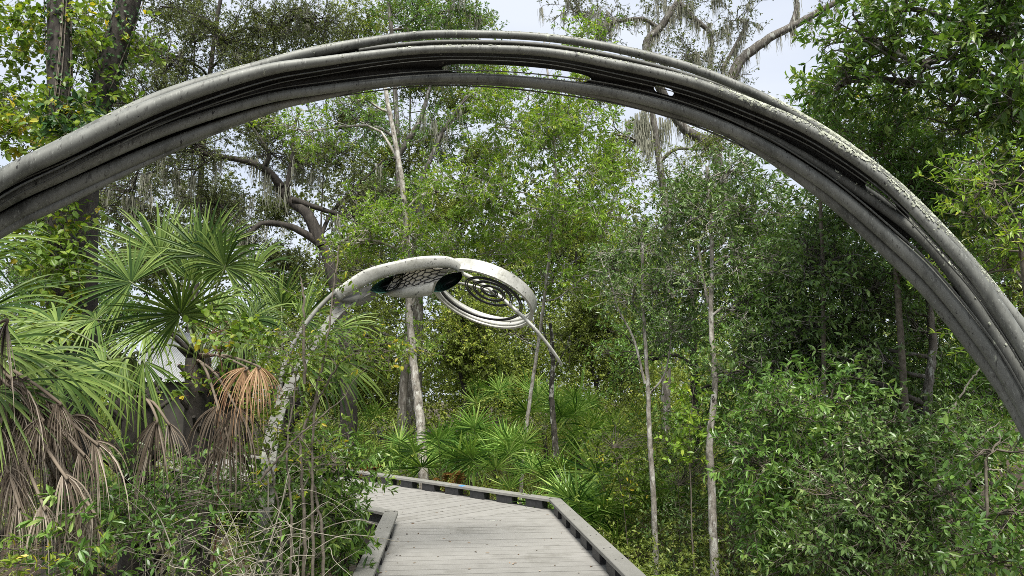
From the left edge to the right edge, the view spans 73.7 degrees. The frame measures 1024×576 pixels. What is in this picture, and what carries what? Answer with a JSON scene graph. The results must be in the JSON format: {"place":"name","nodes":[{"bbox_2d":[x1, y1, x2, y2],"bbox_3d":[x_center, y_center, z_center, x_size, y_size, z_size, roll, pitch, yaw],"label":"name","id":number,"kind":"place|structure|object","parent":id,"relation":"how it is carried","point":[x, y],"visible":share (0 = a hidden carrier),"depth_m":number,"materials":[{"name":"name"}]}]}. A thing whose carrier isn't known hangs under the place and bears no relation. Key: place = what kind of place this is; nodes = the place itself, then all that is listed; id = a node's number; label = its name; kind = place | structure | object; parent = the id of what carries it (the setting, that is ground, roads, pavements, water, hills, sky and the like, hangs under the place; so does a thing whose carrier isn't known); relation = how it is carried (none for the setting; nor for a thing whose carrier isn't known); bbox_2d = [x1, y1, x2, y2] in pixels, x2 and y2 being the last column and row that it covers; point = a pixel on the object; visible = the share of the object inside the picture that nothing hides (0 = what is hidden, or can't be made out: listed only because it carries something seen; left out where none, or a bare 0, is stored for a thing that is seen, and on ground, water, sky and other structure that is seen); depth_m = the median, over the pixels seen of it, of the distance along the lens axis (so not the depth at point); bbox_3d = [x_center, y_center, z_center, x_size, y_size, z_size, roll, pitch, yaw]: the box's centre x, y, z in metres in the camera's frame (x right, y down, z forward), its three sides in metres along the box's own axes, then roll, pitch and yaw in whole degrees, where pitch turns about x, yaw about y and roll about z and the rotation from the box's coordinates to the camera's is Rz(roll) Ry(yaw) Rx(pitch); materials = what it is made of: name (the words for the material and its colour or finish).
{"place":"outdoors","nodes":[
{"label":"outdoors","id":0,"kind":"place"},
{"bbox_2d":[257,310,399,428],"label":"understory tree","id":1,"kind":"object","parent":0,"point":[383,386],"visible":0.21,"depth_m":21.30,"materials":[{"name":"green plant"}]},
{"bbox_2d":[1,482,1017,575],"bbox_3d":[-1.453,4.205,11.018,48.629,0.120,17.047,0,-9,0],"label":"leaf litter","id":2,"kind":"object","parent":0,"point":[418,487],"visible":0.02,"depth_m":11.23,"materials":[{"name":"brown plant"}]},
{"bbox_2d":[0,402,1023,575],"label":"ground","id":3,"kind":"structure","parent":0,"point":[8,572],"depth_m":13.07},
{"bbox_2d":[0,0,127,575],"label":"vine clad tree","id":4,"kind":"object","parent":3,"relation":"on","point":[59,51],"visible":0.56,"depth_m":7.80,"materials":[{"name":"green plant"}]},
{"bbox_2d":[29,85,104,148],"bbox_3d":[-4.731,-1.742,7.220,0.752,0.814,0.524,-1,-9,9],"label":"creeper clump","id":5,"kind":"object","parent":4,"relation":"attached to","point":[50,122],"visible":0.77,"depth_m":7.18,"materials":[{"name":"green plant"}]},
{"bbox_2d":[0,6,132,449],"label":"understory tree","id":6,"kind":"object","parent":3,"relation":"on","point":[9,131],"visible":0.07,"depth_m":29.45,"materials":[{"name":"green plant"}]},
{"bbox_2d":[15,484,124,575],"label":"bright weed","id":7,"kind":"object","parent":3,"relation":"on","point":[90,564],"visible":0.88,"depth_m":3.61,"materials":[{"name":"green plant"}]},
{"bbox_2d":[0,224,150,575],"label":"cabbage palm","id":8,"kind":"object","parent":3,"relation":"on","point":[32,417],"visible":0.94,"depth_m":3.86,"materials":[{"name":"green plant"}]},
{"bbox_2d":[0,238,163,349],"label":"understory tree","id":9,"kind":"object","parent":3,"relation":"on","point":[13,277],"visible":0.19,"depth_m":24.05,"materials":[{"name":"green plant"}]},
{"bbox_2d":[0,0,176,575],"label":"vine clad tree","id":10,"kind":"object","parent":3,"relation":"on","point":[125,14],"visible":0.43,"depth_m":8.64,"materials":[{"name":"green plant"}]},
{"bbox_2d":[0,302,194,575],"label":"cabbage palm","id":11,"kind":"object","parent":3,"relation":"on","point":[147,429],"visible":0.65,"depth_m":5.17,"materials":[{"name":"green plant"}]},
{"bbox_2d":[13,195,298,575],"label":"cabbage palm","id":12,"kind":"object","parent":3,"relation":"on","point":[202,419],"visible":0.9,"depth_m":6.19,"materials":[{"name":"green plant"}]},
{"bbox_2d":[165,299,302,575],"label":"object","id":13,"kind":"object","parent":12,"relation":"attached to","point":[235,334],"visible":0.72,"depth_m":5.19,"materials":[{"name":"green plant"}]},
{"bbox_2d":[74,426,299,575],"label":"leafy shrub","id":14,"kind":"object","parent":3,"relation":"on","point":[175,496],"visible":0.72,"depth_m":4.77,"materials":[{"name":"green plant"}]},
{"bbox_2d":[128,332,262,459],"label":"garden building","id":15,"kind":"structure","parent":3,"relation":"on","point":[178,356],"depth_m":17.58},
{"bbox_2d":[17,111,405,459],"bbox_3d":[-8.156,0.238,17.386,10.878,9.965,5.791,0,-9,0],"label":"live oak","id":16,"kind":"object","parent":3,"relation":"on","point":[146,181],"visible":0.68,"depth_m":17.52,"materials":[{"name":"green plant"}]},
{"bbox_2d":[36,418,398,575],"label":"bramble tangle","id":17,"kind":"object","parent":3,"relation":"on","point":[248,545],"visible":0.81,"depth_m":4.58,"materials":[{"name":"green plant"}]},
{"bbox_2d":[96,0,341,332],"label":"understory tree","id":18,"kind":"object","parent":3,"relation":"on","point":[232,190],"visible":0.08,"depth_m":31.48,"materials":[{"name":"green plant"}]},
{"bbox_2d":[76,0,389,332],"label":"live oak","id":19,"kind":"object","parent":3,"relation":"on","point":[221,39],"visible":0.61,"depth_m":22.59,"materials":[{"name":"green plant"}]},
{"bbox_2d":[202,262,390,575],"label":"cabbage palm","id":20,"kind":"object","parent":3,"relation":"on","point":[309,304],"visible":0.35,"depth_m":7.38,"materials":[{"name":"green plant"}]},
{"bbox_2d":[211,412,398,575],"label":"dark leaf shrub","id":21,"kind":"object","parent":3,"relation":"on","point":[334,487],"visible":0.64,"depth_m":5.80,"materials":[{"name":"green plant"}]},
{"bbox_2d":[219,50,427,440],"bbox_3d":[-8.280,-1.912,29.741,9.833,18.084,3.776,0,-9,0],"label":"understory tree","id":22,"kind":"object","parent":3,"relation":"on","point":[296,257],"visible":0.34,"depth_m":29.70,"materials":[{"name":"green plant"}]},
{"bbox_2d":[224,239,452,575],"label":"privet shrub","id":23,"kind":"object","parent":3,"relation":"on","point":[301,351],"visible":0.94,"depth_m":4.96,"materials":[{"name":"green plant"}]},
{"bbox_2d":[330,401,394,444],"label":"saw palmetto","id":24,"kind":"object","parent":3,"relation":"on","point":[361,426],"visible":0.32,"depth_m":18.59,"materials":[{"name":"green plant"}]},
{"bbox_2d":[347,464,381,478],"bbox_3d":[-3.281,4.269,14.717,0.995,1.065,0.955,5,-10,-28],"label":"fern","id":25,"kind":"object","parent":3,"relation":"on","point":[374,468],"visible":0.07,"depth_m":14.60,"materials":[{"name":"green plant"}]},
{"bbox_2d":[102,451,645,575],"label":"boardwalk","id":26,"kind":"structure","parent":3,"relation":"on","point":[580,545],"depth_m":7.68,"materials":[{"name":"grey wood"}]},
{"bbox_2d":[348,431,411,479],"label":"saw palmetto","id":27,"kind":"object","parent":3,"relation":"on","point":[385,471],"visible":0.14,"depth_m":15.18,"materials":[{"name":"green plant"}]},
{"bbox_2d":[352,418,439,484],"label":"saw palmetto","id":28,"kind":"object","parent":3,"relation":"on","point":[400,437],"visible":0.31,"depth_m":14.50,"materials":[{"name":"green plant"}]},
{"bbox_2d":[245,88,563,488],"bbox_3d":[-2.295,-0.028,14.216,6.712,9.553,2.952,0,-9,0],"label":"maple sapling","id":29,"kind":"object","parent":3,"relation":"on","point":[369,218],"visible":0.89,"depth_m":14.38,"materials":[{"name":"green plant"}]},
{"bbox_2d":[255,256,562,575],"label":"fiddlehead sculpture","id":30,"kind":"object","parent":3,"relation":"on","point":[417,277],"visible":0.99,"depth_m":6.43,"materials":[{"name":"grey metal"}]},
{"bbox_2d":[325,0,510,484],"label":"oak tree","id":31,"kind":"object","parent":3,"relation":"on","point":[454,9],"visible":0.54,"depth_m":19.86,"materials":[{"name":"green plant"}]},
{"bbox_2d":[323,0,522,303],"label":"understory tree","id":32,"kind":"object","parent":3,"relation":"on","point":[365,24],"visible":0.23,"depth_m":32.88,"materials":[{"name":"green plant"}]},
{"bbox_2d":[0,354,846,575],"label":"undergrowth","id":33,"kind":"object","parent":3,"relation":"on","point":[542,453],"visible":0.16,"depth_m":14.31,"materials":[{"name":"green plant"}]},
{"bbox_2d":[292,201,570,476],"bbox_3d":[-2.296,1.500,21.442,8.706,8.805,4.279,1,-9,-7],"label":"broad trunk oak","id":34,"kind":"object","parent":3,"relation":"on","point":[418,311],"visible":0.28,"depth_m":20.98,"materials":[{"name":"green plant"}]},
{"bbox_2d":[384,415,493,490],"bbox_3d":[-1.405,3.603,13.638,2.243,2.173,2.075,0,-9,0],"label":"saw palmetto","id":35,"kind":"object","parent":3,"relation":"on","point":[438,439],"visible":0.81,"depth_m":13.51,"materials":[{"name":"green plant"}]},
{"bbox_2d":[340,42,551,406],"bbox_3d":[-2.821,-2.002,28.574,9.094,17.974,3.736,0,-9,0],"label":"understory tree","id":36,"kind":"object","parent":3,"relation":"on","point":[417,158],"visible":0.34,"depth_m":28.89,"materials":[{"name":"green plant"}]},
{"bbox_2d":[433,470,472,491],"bbox_3d":[-1.147,4.098,13.421,0.740,1.007,0.785,-8,-12,44],"label":"fern","id":37,"kind":"object","parent":3,"relation":"on","point":[457,474],"visible":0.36,"depth_m":13.33,"materials":[{"name":"brown plant"}]},
{"bbox_2d":[399,277,539,489],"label":"understory tree","id":38,"kind":"object","parent":3,"relation":"on","point":[456,328],"visible":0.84,"depth_m":18.62,"materials":[{"name":"green plant"}]},
{"bbox_2d":[434,402,509,490],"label":"saw palmetto","id":39,"kind":"object","parent":3,"relation":"on","point":[468,425],"visible":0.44,"depth_m":13.92,"materials":[{"name":"green plant"}]},
{"bbox_2d":[441,414,549,489],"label":"saw palmetto","id":40,"kind":"object","parent":3,"relation":"on","point":[526,441],"visible":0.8,"depth_m":13.04,"materials":[{"name":"green plant"}]},
{"bbox_2d":[422,332,580,459],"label":"understory tree","id":41,"kind":"object","parent":3,"relation":"on","point":[559,371],"visible":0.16,"depth_m":23.56,"materials":[{"name":"green plant"}]},
{"bbox_2d":[458,364,544,488],"bbox_3d":[-0.228,3.708,18.344,2.526,3.391,1.204,4,-10,-25],"label":"saw palmetto","id":42,"kind":"object","parent":3,"relation":"on","point":[496,389],"visible":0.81,"depth_m":18.13,"materials":[{"name":"green plant"}]},
{"bbox_2d":[0,130,1020,443],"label":"wood","id":43,"kind":"object","parent":3,"relation":"on","point":[154,284],"visible":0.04,"depth_m":37.15,"materials":[{"name":"green plant"}]},
{"bbox_2d":[0,29,1023,438],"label":"arch sculpture","id":44,"kind":"object","parent":3,"relation":"on","point":[834,173],"visible":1,"depth_m":3.96,"materials":[{"name":"metal"}]},
{"bbox_2d":[0,257,1023,542],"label":"distant scrub","id":45,"kind":"object","parent":3,"relation":"on","point":[678,373],"visible":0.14,"depth_m":21.02,"materials":[{"name":"green plant"}]},
{"bbox_2d":[0,505,1023,575],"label":"ground cover","id":46,"kind":"object","parent":3,"relation":"on","point":[648,569],"visible":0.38,"depth_m":8.00,"materials":[{"name":"green plant"}]},
{"bbox_2d":[0,516,107,575],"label":"weedy clump","id":47,"kind":"object","parent":46,"relation":"on","point":[22,558],"visible":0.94,"depth_m":3.50,"materials":[{"name":"green plant"}]},
{"bbox_2d":[0,454,162,575],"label":"understory shrub","id":48,"kind":"object","parent":46,"relation":"on","point":[117,509],"visible":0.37,"depth_m":4.56,"materials":[{"name":"green plant"}]},
{"bbox_2d":[654,370,723,575],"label":"lime shrub","id":49,"kind":"object","parent":46,"relation":"on","point":[679,439],"visible":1,"depth_m":7.61,"materials":[{"name":"green plant"}]},
{"bbox_2d":[487,431,585,499],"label":"saw palmetto","id":50,"kind":"object","parent":3,"relation":"on","point":[538,467],"visible":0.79,"depth_m":12.80,"materials":[{"name":"green plant"}]},
{"bbox_2d":[497,376,586,494],"bbox_3d":[0.632,3.622,17.178,2.434,3.205,1.816,4,-10,-24],"label":"saw palmetto","id":51,"kind":"object","parent":3,"relation":"on","point":[523,409],"visible":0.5,"depth_m":16.98,"materials":[{"name":"green plant"}]},
{"bbox_2d":[420,5,667,503],"bbox_3d":[0.576,-0.662,13.205,4.685,10.473,3.449,0,-9,0],"label":"sweetbay tree","id":52,"kind":"object","parent":3,"relation":"on","point":[554,129],"visible":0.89,"depth_m":13.27,"materials":[{"name":"green plant"}]},
{"bbox_2d":[524,298,587,494],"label":"tree","id":53,"kind":"object","parent":3,"relation":"on","point":[554,438],"visible":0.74,"depth_m":14.05,"materials":[{"name":"white plant"}]},
{"bbox_2d":[508,464,637,532],"bbox_3d":[0.942,3.446,10.374,2.035,1.380,2.102,0,-9,0],"label":"saw palmetto","id":54,"kind":"object","parent":3,"relation":"on","point":[543,490],"visible":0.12,"depth_m":10.49,"materials":[{"name":"green plant"}]},
{"bbox_2d":[532,362,615,486],"bbox_3d":[1.472,3.372,16.142,1.792,3.383,1.855,3,-9,-21],"label":"saw palmetto","id":55,"kind":"object","parent":3,"relation":"on","point":[578,406],"visible":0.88,"depth_m":15.98,"materials":[{"name":"green plant"}]},
{"bbox_2d":[540,459,650,554],"bbox_3d":[1.177,3.254,9.903,1.544,1.600,1.669,0,-9,0],"label":"saw palmetto","id":56,"kind":"object","parent":3,"relation":"on","point":[584,509],"visible":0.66,"depth_m":9.61,"materials":[{"name":"green plant"}]},
{"bbox_2d":[516,39,680,453],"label":"understory tree","id":57,"kind":"object","parent":3,"relation":"on","point":[582,236],"visible":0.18,"depth_m":29.86,"materials":[{"name":"green plant"}]},
{"bbox_2d":[557,409,641,490],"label":"saw palmetto","id":58,"kind":"object","parent":3,"relation":"on","point":[576,433],"visible":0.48,"depth_m":14.85,"materials":[{"name":"green plant"}]},
{"bbox_2d":[542,428,682,558],"bbox_3d":[1.540,3.093,10.034,1.995,2.094,1.714,-3,-9,18],"label":"saw palmetto","id":59,"kind":"object","parent":3,"relation":"on","point":[588,464],"visible":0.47,"depth_m":9.76,"materials":[{"name":"green plant"}]},
{"bbox_2d":[542,268,684,448],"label":"understory tree","id":60,"kind":"object","parent":3,"relation":"on","point":[586,323],"visible":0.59,"depth_m":19.64,"materials":[{"name":"green plant"}]},
{"bbox_2d":[575,396,704,559],"bbox_3d":[1.795,2.704,9.485,1.781,2.374,1.704,0,-9,0],"label":"shrub","id":61,"kind":"object","parent":3,"relation":"on","point":[622,468],"visible":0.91,"depth_m":9.37,"materials":[{"name":"green plant"}]},
{"bbox_2d":[614,458,675,546],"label":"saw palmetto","id":62,"kind":"object","parent":3,"relation":"on","point":[638,502],"visible":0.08,"depth_m":10.96,"materials":[{"name":"green plant"}]},
{"bbox_2d":[577,209,718,574],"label":"young birch barked tree","id":63,"kind":"object","parent":3,"relation":"on","point":[641,249],"visible":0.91,"depth_m":9.04,"materials":[{"name":"green plant"}]},
{"bbox_2d":[635,565,676,575],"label":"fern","id":64,"kind":"object","parent":3,"relation":"on","point":[640,569],"visible":0.07,"depth_m":8.02,"materials":[{"name":"green plant"}]},
{"bbox_2d":[572,101,748,501],"bbox_3d":[3.765,-0.144,16.213,5.013,10.387,3.158,0,-9,0],"label":"young oak","id":65,"kind":"object","parent":3,"relation":"on","point":[642,129],"visible":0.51,"depth_m":16.60,"materials":[{"name":"green plant"}]},
{"bbox_2d":[537,0,840,427],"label":"moss draped oak","id":66,"kind":"object","parent":3,"relation":"on","point":[671,17],"visible":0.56,"depth_m":25.62,"materials":[{"name":"grey plant"}]},
{"bbox_2d":[629,448,753,548],"bbox_3d":[2.744,3.209,10.294,1.832,1.489,1.597,0,-9,0],"label":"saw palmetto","id":67,"kind":"object","parent":3,"relation":"on","point":[700,501],"visible":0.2,"depth_m":10.08,"materials":[{"name":"green plant"}]},
{"bbox_2d":[631,417,774,575],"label":"tangled shrub","id":68,"kind":"object","parent":3,"relation":"on","point":[679,483],"visible":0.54,"depth_m":8.82,"materials":[{"name":"green plant"}]},
{"bbox_2d":[578,176,842,546],"bbox_3d":[3.454,1.135,11.899,4.302,6.598,3.124,-2,-9,15],"label":"backing thicket tree","id":69,"kind":"object","parent":3,"relation":"on","point":[653,358],"visible":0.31,"depth_m":11.67,"materials":[{"name":"green plant"}]},
{"bbox_2d":[643,138,829,575],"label":"young birch barked tree","id":70,"kind":"object","parent":3,"relation":"on","point":[711,193],"visible":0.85,"depth_m":8.41,"materials":[{"name":"green plant"}]},
{"bbox_2d":[703,344,904,575],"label":"laurel shrub","id":71,"kind":"object","parent":3,"relation":"on","point":[786,439],"visible":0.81,"depth_m":5.97,"materials":[{"name":"green plant"}]},
{"bbox_2d":[680,173,1000,575],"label":"bay tree","id":72,"kind":"object","parent":3,"relation":"on","point":[873,300],"visible":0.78,"depth_m":7.29,"materials":[{"name":"green plant"}]},
{"bbox_2d":[784,57,902,557],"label":"yellowing sapling","id":73,"kind":"object","parent":3,"relation":"on","point":[796,96],"visible":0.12,"depth_m":7.34,"materials":[{"name":"green plant"}]},
{"bbox_2d":[691,165,1023,575],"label":"backing thicket tree","id":74,"kind":"object","parent":3,"relation":"on","point":[999,488],"visible":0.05,"depth_m":9.01,"materials":[{"name":"green plant"}]},
{"bbox_2d":[718,210,1023,574],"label":"wax myrtle","id":75,"kind":"object","parent":3,"relation":"on","point":[977,382],"visible":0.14,"depth_m":7.87,"materials":[{"name":"green plant"}]},
{"bbox_2d":[752,381,1023,575],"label":"holly shrub","id":76,"kind":"object","parent":3,"relation":"on","point":[889,542],"visible":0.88,"depth_m":5.13,"materials":[{"name":"green plant"}]},
{"bbox_2d":[790,73,1020,574],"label":"olive shrub","id":77,"kind":"object","parent":3,"relation":"on","point":[893,156],"visible":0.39,"depth_m":6.47,"materials":[{"name":"green plant"}]},
{"bbox_2d":[788,0,1023,237],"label":"magnolia tree","id":78,"kind":"object","parent":3,"relation":"on","point":[1006,42],"visible":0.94,"depth_m":5.86,"materials":[{"name":"green plant"}]},
{"bbox_2d":[844,70,1023,316],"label":"wax myrtle","id":79,"kind":"object","parent":3,"relation":"on","point":[1016,284],"visible":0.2,"depth_m":7.33,"materials":[{"name":"green plant"}]},
{"bbox_2d":[896,368,1005,575],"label":"branch","id":80,"kind":"object","parent":3,"relation":"on","point":[933,570],"visible":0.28,"depth_m":5.63,"materials":[{"name":"brown plant"}]},
{"bbox_2d":[899,409,1023,575],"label":"oak seedling","id":81,"kind":"object","parent":3,"relation":"on","point":[976,553],"visible":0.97,"depth_m":4.50,"materials":[{"name":"green plant"}]},
{"bbox_2d":[906,112,1023,360],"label":"bright shrub","id":82,"kind":"object","parent":3,"relation":"on","point":[1015,251],"visible":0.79,"depth_m":4.70,"materials":[{"name":"green plant"}]},
{"bbox_2d":[0,0,1023,401],"label":"sky","id":83,"kind":"structure","parent":0,"point":[521,15],"materials":[{"name":"white"}]}
]}

